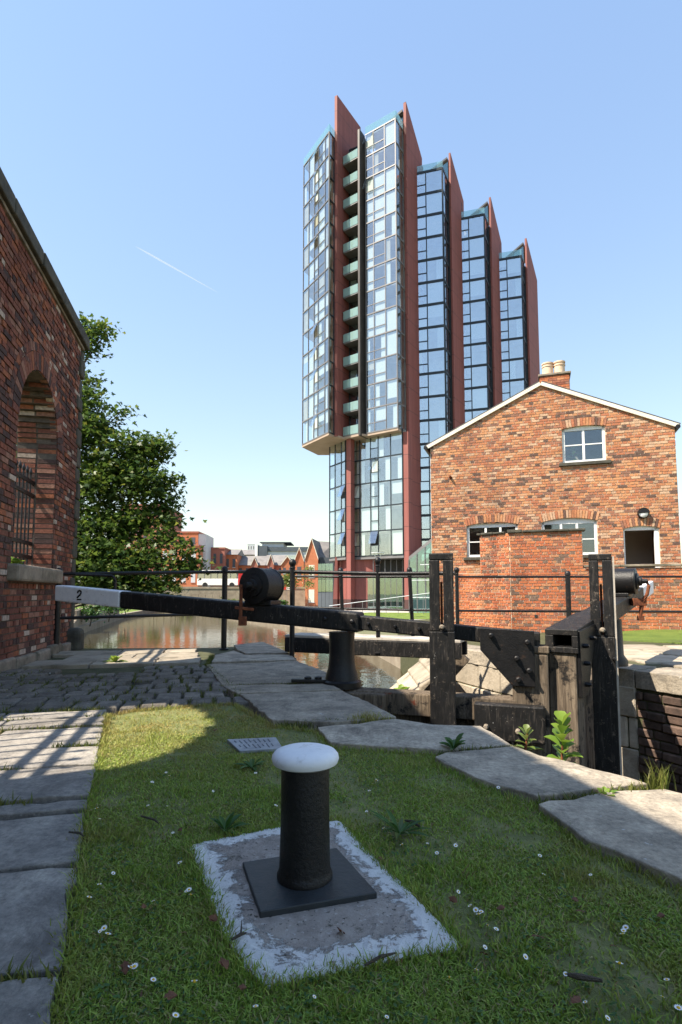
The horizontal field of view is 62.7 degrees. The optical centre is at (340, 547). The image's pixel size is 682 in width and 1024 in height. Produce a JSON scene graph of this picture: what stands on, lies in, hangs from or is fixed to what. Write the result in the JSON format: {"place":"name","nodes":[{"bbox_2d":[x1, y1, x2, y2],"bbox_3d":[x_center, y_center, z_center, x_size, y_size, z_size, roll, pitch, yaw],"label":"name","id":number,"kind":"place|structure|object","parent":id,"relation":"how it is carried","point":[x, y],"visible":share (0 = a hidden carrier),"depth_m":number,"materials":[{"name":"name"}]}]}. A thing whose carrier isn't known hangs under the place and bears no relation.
{"place":"outdoors","nodes":[
{"label":"outdoors","id":0,"kind":"place"},
{"bbox_2d":[75,606,139,613],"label":"bank lawn","id":1,"kind":"structure","parent":0,"point":[126,611],"depth_m":74.08,"materials":[{"name":"green plant"}]},
{"bbox_2d":[171,593,218,598],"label":"garden wall","id":2,"kind":"structure","parent":1,"relation":"on","point":[215,596],"depth_m":93.67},
{"bbox_2d":[123,504,181,578],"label":"apartment block","id":3,"kind":"structure","parent":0,"point":[177,528],"depth_m":117.07,"materials":[{"name":"red brick"}]},
{"bbox_2d":[210,547,230,586],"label":"brick house","id":4,"kind":"structure","parent":0,"point":[219,554],"depth_m":118.22,"materials":[{"name":"red brick"}]},
{"bbox_2d":[220,554,222,563],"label":"window","id":5,"kind":"structure","parent":4,"relation":"in","point":[221,555],"depth_m":118.16,"materials":[{"name":"black glass"}]},
{"bbox_2d":[226,549,243,586],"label":"brick house","id":6,"kind":"structure","parent":0,"point":[233,557],"depth_m":120.22,"materials":[{"name":"red brick"}]},
{"bbox_2d":[76,610,399,667],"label":"canal bank","id":7,"kind":"structure","parent":0,"point":[394,661],"depth_m":42.09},
{"bbox_2d":[74,606,118,627],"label":"canal wall","id":8,"kind":"structure","parent":7,"relation":"on","point":[77,622],"depth_m":40.03,"materials":[{"name":"grey stone"}]},
{"bbox_2d":[75,605,105,625],"bbox_3d":[-17.918,4.684,39.781,2.272,1.762,2.008,-3,-5,32],"label":"shrub","id":9,"kind":"object","parent":8,"relation":"on","point":[90,611],"visible":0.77,"depth_m":39.59,"materials":[{"name":"green plant"}]},
{"bbox_2d":[99,606,122,621],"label":"shrub","id":10,"kind":"object","parent":7,"relation":"on","point":[108,610],"visible":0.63,"depth_m":45.62,"materials":[{"name":"green plant"}]},
{"bbox_2d":[171,584,184,593],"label":"shrub","id":11,"kind":"object","parent":7,"relation":"on","point":[177,590],"visible":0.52,"depth_m":89.39,"materials":[{"name":"green plant"}]},
{"bbox_2d":[84,612,402,687],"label":"water","id":12,"kind":"structure","parent":0,"point":[201,632],"depth_m":35.40,"materials":[{"name":"brown liquid"}]},
{"bbox_2d":[389,655,469,690],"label":"wing wall","id":13,"kind":"structure","parent":12,"relation":"in","point":[416,676],"depth_m":9.19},
{"bbox_2d":[394,684,408,688],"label":"wing weed","id":14,"kind":"object","parent":13,"relation":"on","point":[401,686],"visible":0.33,"depth_m":9.10,"materials":[{"name":"green plant"}]},
{"bbox_2d":[238,556,266,586],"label":"terraced house","id":15,"kind":"structure","parent":0,"point":[245,562],"depth_m":123.33,"materials":[{"name":"grey brick"}]},
{"bbox_2d":[251,557,258,567],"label":"gabled porch","id":16,"kind":"object","parent":15,"relation":"attached to","point":[254,563],"visible":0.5,"depth_m":120.70,"materials":[{"name":"red brick"}]},
{"bbox_2d":[265,555,285,569],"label":"terraced house","id":17,"kind":"structure","parent":0,"point":[278,560],"depth_m":124.08,"materials":[{"name":"red brick"}]},
{"bbox_2d":[267,554,274,568],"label":"gabled porch","id":18,"kind":"object","parent":17,"relation":"attached to","point":[271,564],"visible":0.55,"depth_m":120.70,"materials":[{"name":"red brick"}]},
{"bbox_2d":[255,542,307,559],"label":"office block","id":19,"kind":"structure","parent":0,"point":[272,548],"depth_m":210.48,"materials":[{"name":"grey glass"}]},
{"bbox_2d":[279,551,296,555],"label":"window","id":20,"kind":"structure","parent":19,"relation":"in","point":[290,553],"depth_m":210.47,"materials":[{"name":"grey glass"}]},
{"bbox_2d":[281,555,290,577],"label":"gabled house","id":21,"kind":"structure","parent":0,"point":[285,565],"depth_m":119.07,"materials":[{"name":"orange brick"}]},
{"bbox_2d":[295,548,304,586],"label":"gabled hall","id":22,"kind":"structure","parent":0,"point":[300,559],"depth_m":98.08,"materials":[{"name":"orange brick"}]},
{"bbox_2d":[305,537,333,606],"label":"gabled hall","id":23,"kind":"structure","parent":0,"point":[320,591],"depth_m":88.06,"materials":[{"name":"orange brick"}]},
{"bbox_2d":[309,590,314,602],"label":"window","id":24,"kind":"structure","parent":23,"relation":"in","point":[311,592],"depth_m":87.50,"materials":[{"name":"paint"}]},
{"bbox_2d":[0,642,681,1023],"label":"towpath","id":25,"kind":"structure","parent":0,"point":[642,828],"depth_m":2.86,"materials":[{"name":"stone"}]},
{"bbox_2d":[0,167,89,672],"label":"brick wall","id":26,"kind":"structure","parent":25,"relation":"on","point":[44,342],"depth_m":7.88,"materials":[{"name":"brick"}]},
{"bbox_2d":[11,557,23,563],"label":"sill weed","id":27,"kind":"object","parent":26,"relation":"on","point":[15,560],"visible":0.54,"depth_m":7.01,"materials":[{"name":"green plant"}]},
{"bbox_2d":[11,460,34,564],"bbox_3d":[-4.385,-0.488,7.463,0.051,1.490,1.730,1,-5,-12],"label":"window grille","id":28,"kind":"object","parent":26,"relation":"attached to","point":[17,540],"depth_m":7.84,"materials":[{"name":"black metal"}]},
{"bbox_2d":[69,831,83,836],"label":"twig","id":29,"kind":"object","parent":25,"relation":"on","point":[77,832],"visible":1,"depth_m":2.05,"materials":[{"name":"brown wood"}]},
{"bbox_2d":[103,655,127,661],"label":"sunlit weed","id":30,"kind":"object","parent":25,"relation":"on","point":[114,658],"visible":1,"depth_m":7.22,"materials":[{"name":"green plant"}]},
{"bbox_2d":[53,559,295,658],"bbox_3d":[-2.417,0.931,8.766,3.825,1.410,1.288,-1,-5,9],"label":"canal railing","id":31,"kind":"object","parent":25,"relation":"on","point":[224,571],"visible":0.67,"depth_m":8.72,"materials":[{"name":"black metal"}]},
{"bbox_2d":[55,553,550,756],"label":"lock gate","id":32,"kind":"structure","parent":25,"relation":"on","point":[518,659],"depth_m":5.08,"materials":[{"name":"black wood"}]},
{"bbox_2d":[0,654,659,982],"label":"joint moss","id":33,"kind":"object","parent":25,"relation":"on","point":[23,978],"visible":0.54,"depth_m":3.80,"materials":[{"name":"green plant"}]},
{"bbox_2d":[344,708,392,723],"bbox_3d":[0.196,1.173,3.910,0.393,0.097,0.329,0,-5,0],"label":"grass tuft","id":34,"kind":"object","parent":25,"relation":"on","point":[365,716],"visible":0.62,"depth_m":3.88,"materials":[{"name":"green plant"}]},
{"bbox_2d":[285,557,467,676],"bbox_3d":[0.359,1.931,7.754,2.672,3.595,0.732,-2,-5,21],"label":"footbridge","id":35,"kind":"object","parent":25,"relation":"on","point":[411,646],"visible":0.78,"depth_m":7.68,"materials":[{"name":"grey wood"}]},
{"bbox_2d":[439,733,465,749],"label":"dock plant","id":36,"kind":"object","parent":25,"relation":"on","point":[455,743],"visible":1,"depth_m":3.17,"materials":[{"name":"green plant"}]},
{"bbox_2d":[514,724,543,750],"bbox_3d":[1.068,1.092,3.224,0.152,0.148,0.163,-4,-6,39],"label":"seedling plant","id":37,"kind":"object","parent":25,"relation":"on","point":[527,728],"visible":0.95,"depth_m":3.22,"materials":[{"name":"green plant"}]},
{"bbox_2d":[544,711,582,763],"bbox_3d":[1.274,1.098,3.186,0.250,0.334,0.223,3,-5,-31],"label":"burdock plant","id":38,"kind":"object","parent":25,"relation":"on","point":[561,730],"visible":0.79,"depth_m":3.17,"materials":[{"name":"green plant"}]},
{"bbox_2d":[594,786,617,795],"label":"ragwort plant","id":39,"kind":"object","parent":25,"relation":"on","point":[605,789],"visible":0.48,"depth_m":2.47,"materials":[{"name":"green plant"}]},
{"bbox_2d":[639,759,676,790],"bbox_3d":[1.448,1.031,2.562,0.205,0.163,0.126,2,-5,-26],"label":"grass tuft","id":40,"kind":"object","parent":25,"relation":"on","point":[662,783],"visible":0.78,"depth_m":2.56,"materials":[{"name":"green plant"}]},
{"bbox_2d":[0,0,681,567],"label":"sky","id":41,"kind":"structure","parent":0,"point":[155,152],"materials":[{"name":"blue"}]},
{"bbox_2d":[37,700,681,1023],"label":"lawn","id":42,"kind":"structure","parent":0,"point":[652,985],"depth_m":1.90,"materials":[{"name":"plant"}]},
{"bbox_2d":[120,960,130,973],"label":"dead leaf","id":43,"kind":"object","parent":42,"relation":"on","point":[125,968],"visible":1,"depth_m":1.31,"materials":[{"name":"brown plant"}]},
{"bbox_2d":[131,963,138,976],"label":"daisy","id":44,"kind":"object","parent":42,"relation":"on","point":[134,966],"visible":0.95,"depth_m":1.31,"materials":[{"name":"white plant"}]},
{"bbox_2d":[141,815,158,823],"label":"twig","id":45,"kind":"object","parent":42,"relation":"on","point":[152,819],"visible":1,"depth_m":2.17,"materials":[{"name":"brown wood"}]},
{"bbox_2d":[163,990,176,999],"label":"dead leaf","id":46,"kind":"object","parent":42,"relation":"on","point":[169,995],"visible":1,"depth_m":1.22,"materials":[{"name":"brown plant"}]},
{"bbox_2d":[173,1012,179,1023],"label":"daisy","id":47,"kind":"object","parent":42,"relation":"on","point":[175,1014],"visible":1,"depth_m":1.16,"materials":[{"name":"white plant"}]},
{"bbox_2d":[208,914,217,921],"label":"dead leaf","id":48,"kind":"object","parent":42,"relation":"on","point":[213,918],"visible":1,"depth_m":1.51,"materials":[{"name":"brown plant"}]},
{"bbox_2d":[218,957,228,968],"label":"dead leaf","id":49,"kind":"object","parent":42,"relation":"on","point":[223,962],"visible":1,"depth_m":1.33,"materials":[{"name":"brown plant"}]},
{"bbox_2d":[210,811,248,834],"bbox_3d":[-0.423,1.036,2.127,0.139,0.077,0.158,-4,-6,38],"label":"plantain plant","id":50,"kind":"object","parent":42,"relation":"on","point":[222,823],"visible":0.88,"depth_m":2.13,"materials":[{"name":"green plant"}]},
{"bbox_2d":[239,983,246,989],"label":"dead leaf","id":51,"kind":"object","parent":42,"relation":"on","point":[242,986],"visible":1,"depth_m":1.25,"materials":[{"name":"brown plant"}]},
{"bbox_2d":[234,758,263,771],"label":"dandelion plant","id":52,"kind":"object","parent":42,"relation":"on","point":[250,764],"visible":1,"depth_m":2.90,"materials":[{"name":"green plant"}]},
{"bbox_2d":[227,737,281,753],"bbox_3d":[-0.512,1.169,3.300,0.308,0.038,0.270,1,-5,-13],"label":"drain cover","id":53,"kind":"object","parent":42,"relation":"on","point":[249,745],"visible":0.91,"depth_m":3.28,"materials":[{"name":"metal"}]},
{"bbox_2d":[190,821,462,988],"bbox_3d":[-0.121,1.083,1.715,0.587,0.116,0.886,2,-5,-21],"label":"concrete pad","id":54,"kind":"object","parent":42,"relation":"on","point":[391,915],"visible":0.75,"depth_m":1.52,"materials":[{"name":"concrete"}]},
{"bbox_2d":[231,920,246,940],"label":"twig","id":55,"kind":"object","parent":54,"relation":"on","point":[241,933],"visible":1,"depth_m":1.43,"materials":[{"name":"brown wood"}]},
{"bbox_2d":[243,742,376,917],"bbox_3d":[-0.107,0.831,1.741,0.344,0.413,0.312,2,-5,-19],"label":"mooring bollard","id":56,"kind":"object","parent":54,"relation":"on","point":[308,868],"visible":1,"depth_m":1.67,"materials":[{"name":"black metal"}]},
{"bbox_2d":[70,706,681,1023],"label":"clover","id":57,"kind":"object","parent":42,"relation":"on","point":[425,1021],"visible":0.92,"depth_m":1.31,"materials":[{"name":"green plant"}]},
{"bbox_2d":[364,952,395,966],"bbox_3d":[0.094,0.985,1.347,0.089,0.010,0.009,3,-5,-32],"label":"twig","id":58,"kind":"object","parent":42,"relation":"on","point":[378,957],"visible":1,"depth_m":1.34,"materials":[{"name":"wood"}]},
{"bbox_2d":[367,809,430,838],"bbox_3d":[0.211,1.033,2.121,0.220,0.080,0.276,3,-5,-31],"label":"plantain plant","id":59,"kind":"object","parent":42,"relation":"on","point":[402,828],"visible":0.99,"depth_m":2.11,"materials":[{"name":"green plant"}]},
{"bbox_2d":[405,819,420,827],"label":"twig","id":60,"kind":"object","parent":42,"relation":"on","point":[417,824],"visible":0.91,"depth_m":2.13,"materials":[{"name":"brown wood"}]},
{"bbox_2d":[449,896,457,902],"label":"dead leaf","id":61,"kind":"object","parent":42,"relation":"on","point":[453,899],"visible":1,"depth_m":1.60,"materials":[{"name":"brown plant"}]},
{"bbox_2d":[496,905,505,910],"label":"dead leaf","id":62,"kind":"object","parent":42,"relation":"on","point":[500,907],"visible":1,"depth_m":1.56,"materials":[{"name":"brown plant"}]},
{"bbox_2d":[570,995,581,1002],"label":"dead leaf","id":63,"kind":"object","parent":42,"relation":"on","point":[575,999],"visible":1,"depth_m":1.21,"materials":[{"name":"brown plant"}]},
{"bbox_2d":[566,973,602,982],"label":"twig","id":64,"kind":"object","parent":42,"relation":"on","point":[580,976],"visible":1,"depth_m":1.27,"materials":[{"name":"wood"}]},
{"bbox_2d":[657,912,664,917],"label":"dead leaf","id":65,"kind":"object","parent":42,"relation":"on","point":[660,915],"visible":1,"depth_m":1.52,"materials":[{"name":"brown plant"}]},
{"bbox_2d":[674,1004,681,1020],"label":"daisy","id":66,"kind":"object","parent":42,"relation":"on","point":[678,1007],"visible":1,"depth_m":1.18,"materials":[{"name":"white plant"}]},
{"bbox_2d":[355,630,397,634],"bbox_3d":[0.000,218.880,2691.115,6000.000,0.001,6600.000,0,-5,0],"label":"ground","id":67,"kind":"structure","parent":0,"point":[370,632],"depth_m":32.65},
{"bbox_2d":[16,311,221,611],"bbox_3d":[-7.101,-1.389,14.905,8.770,9.923,4.271,-1,-5,8],"label":"sycamore tree","id":68,"kind":"object","parent":67,"relation":"on","point":[128,471],"visible":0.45,"depth_m":13.76,"materials":[{"name":"green plant"}]},
{"bbox_2d":[75,587,304,605],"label":"road bridge","id":69,"kind":"structure","parent":67,"relation":"on","point":[232,592],"depth_m":96.67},
{"bbox_2d":[160,545,203,586],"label":"apartment block","id":70,"kind":"structure","parent":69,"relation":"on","point":[191,582],"depth_m":107.91,"materials":[{"name":"orange brick"}]},
{"bbox_2d":[191,574,194,582],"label":"window","id":71,"kind":"structure","parent":70,"relation":"in","point":[192,578],"depth_m":107.84,"materials":[{"name":"white"}]},
{"bbox_2d":[177,531,213,586],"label":"apartment block","id":72,"kind":"structure","parent":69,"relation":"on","point":[201,538],"depth_m":112.93,"materials":[{"name":"orange brick"}]},
{"bbox_2d":[197,570,241,586],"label":"bus","id":73,"kind":"object","parent":69,"relation":"on","point":[216,580],"visible":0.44,"depth_m":98.37,"materials":[{"name":"paint"}]},
{"bbox_2d":[242,550,254,555],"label":"distant shed","id":74,"kind":"structure","parent":67,"relation":"on","point":[249,552],"depth_m":264.90,"materials":[{"name":"white"}]},
{"bbox_2d":[247,544,254,549],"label":"distant tower","id":75,"kind":"structure","parent":67,"relation":"on","point":[250,546],"depth_m":421.40,"materials":[{"name":"grey metal"}]},
{"bbox_2d":[347,610,429,619],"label":"tower plaza","id":76,"kind":"structure","parent":0,"point":[366,611],"depth_m":70.06,"materials":[{"name":"beige concrete"}]},
{"bbox_2d":[280,599,287,604],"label":"shrub","id":77,"kind":"object","parent":76,"relation":"on","point":[284,602],"visible":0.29,"depth_m":92.80,"materials":[{"name":"green plant"}]},
{"bbox_2d":[282,574,301,589],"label":"shrub","id":78,"kind":"object","parent":76,"relation":"on","point":[286,578],"visible":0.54,"depth_m":85.32,"materials":[{"name":"green plant"}]},
{"bbox_2d":[299,564,314,603],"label":"sapling","id":79,"kind":"object","parent":76,"relation":"on","point":[308,583],"visible":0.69,"depth_m":69.84,"materials":[{"name":"green plant"}]},
{"bbox_2d":[371,552,383,557],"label":"street lamp","id":80,"kind":"object","parent":76,"relation":"on","point":[374,553],"visible":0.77,"depth_m":52.00,"materials":[{"name":"white metal"}]},
{"bbox_2d":[329,593,428,613],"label":"terrace handrail","id":81,"kind":"object","parent":76,"relation":"on","point":[380,599],"visible":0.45,"depth_m":62.93,"materials":[{"name":"grey metal"}]},
{"bbox_2d":[408,539,430,612],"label":"glass atrium","id":82,"kind":"object","parent":76,"relation":"on","point":[420,586],"visible":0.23,"depth_m":69.02,"materials":[{"name":"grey glass"}]},
{"bbox_2d":[302,95,539,609],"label":"apartment tower","id":83,"kind":"structure","parent":76,"relation":"on","point":[421,312],"depth_m":78.03,"materials":[{"name":"blue glass"}]},
{"bbox_2d":[364,612,429,618],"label":"grass","id":84,"kind":"structure","parent":0,"point":[407,615],"depth_m":56.57,"materials":[{"name":"green plant"}]},
{"bbox_2d":[398,619,681,792],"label":"lockside","id":85,"kind":"object","parent":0,"point":[650,686],"visible":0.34,"depth_m":6.33,"materials":[{"name":"stone"}]},
{"bbox_2d":[424,360,681,623],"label":"brick cottage","id":86,"kind":"structure","parent":85,"relation":"on","point":[507,464],"depth_m":15.82,"materials":[{"name":"brick"}]},
{"bbox_2d":[463,523,517,559],"bbox_3d":[4.362,-0.206,16.122,1.643,1.103,0.200,-2,-5,19],"label":"window","id":87,"kind":"structure","parent":86,"relation":"in","point":[469,557],"depth_m":16.24,"materials":[{"name":"paint"}]},
{"bbox_2d":[542,518,597,557],"bbox_3d":[6.310,-0.275,15.451,1.636,1.133,0.200,-2,-5,19],"label":"window","id":88,"kind":"structure","parent":86,"relation":"in","point":[576,521],"depth_m":15.43,"materials":[{"name":"paint"}]},
{"bbox_2d":[565,446,578,460],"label":"house plant","id":89,"kind":"object","parent":86,"relation":"on","point":[573,448],"visible":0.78,"depth_m":15.80,"materials":[{"name":"grey plant"}]},
{"bbox_2d":[559,426,610,466],"bbox_3d":[6.731,-2.845,15.512,1.317,1.123,0.200,-2,-5,19],"label":"window","id":90,"kind":"structure","parent":86,"relation":"in","point":[583,428],"depth_m":15.52,"materials":[{"name":"paint"}]},
{"bbox_2d":[454,567,681,623],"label":"lockside railing","id":91,"kind":"object","parent":85,"relation":"on","point":[568,610],"visible":0.73,"depth_m":10.19,"materials":[{"name":"black metal"}]},
{"bbox_2d":[455,528,681,632],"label":"yard wall","id":92,"kind":"structure","parent":85,"relation":"on","point":[547,552],"depth_m":14.68,"materials":[{"name":"brick"}]},
{"bbox_2d":[545,554,653,775],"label":"lock gate","id":93,"kind":"structure","parent":85,"relation":"on","point":[581,644],"depth_m":5.11,"materials":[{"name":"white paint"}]},
{"bbox_2d":[622,629,681,643],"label":"grass verge","id":94,"kind":"object","parent":85,"relation":"on","point":[664,636],"depth_m":12.03,"materials":[{"name":"green plant"}]}
]}

